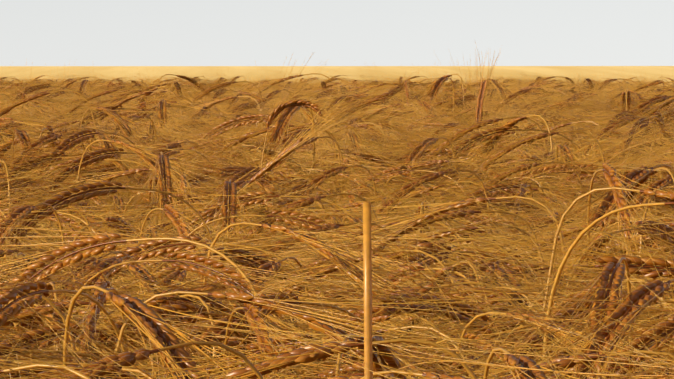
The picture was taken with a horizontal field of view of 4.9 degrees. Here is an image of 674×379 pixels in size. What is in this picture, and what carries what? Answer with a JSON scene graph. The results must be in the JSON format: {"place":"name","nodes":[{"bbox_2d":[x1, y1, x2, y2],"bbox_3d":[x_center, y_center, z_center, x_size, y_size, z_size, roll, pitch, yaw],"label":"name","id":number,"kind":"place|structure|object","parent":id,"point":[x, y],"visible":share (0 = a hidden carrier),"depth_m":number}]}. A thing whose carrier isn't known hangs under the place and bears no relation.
{"place":"outdoors","nodes":[
{"label":"outdoors","id":0,"kind":"place"},
{"bbox_2d":[199,77,367,231],"bbox_3d":[-0.168,0.299,9.627,0.412,0.878,0.197,0,1,-1],"label":"ear","id":1,"kind":"object","parent":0,"point":[286,151],"visible":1,"depth_m":9.58},
{"bbox_2d":[259,54,353,191],"bbox_3d":[-0.095,0.259,11.194,0.261,0.910,0.172,0,1,-1],"label":"barley ear","id":2,"kind":"object","parent":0,"point":[314,107],"visible":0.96,"depth_m":11.18},
{"bbox_2d":[0,66,673,86],"bbox_3d":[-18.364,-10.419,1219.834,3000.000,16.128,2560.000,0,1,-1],"label":"ground","id":3,"kind":"structure","parent":0,"point":[353,72],"depth_m":209.83},
{"bbox_2d":[0,0,673,65],"label":"sky","id":4,"kind":"structure","parent":0,"point":[40,32]},
{"bbox_2d":[363,202,372,378],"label":"broken culm","id":5,"kind":"object","parent":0,"point":[367,279],"visible":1,"depth_m":3.69},
{"bbox_2d":[469,42,498,132],"bbox_3d":[0.233,0.194,14.456,0.296,0.942,0.119,0,1,-16],"label":"barley ear","id":6,"kind":"object","parent":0,"point":[481,95],"visible":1,"depth_m":14.50}
]}

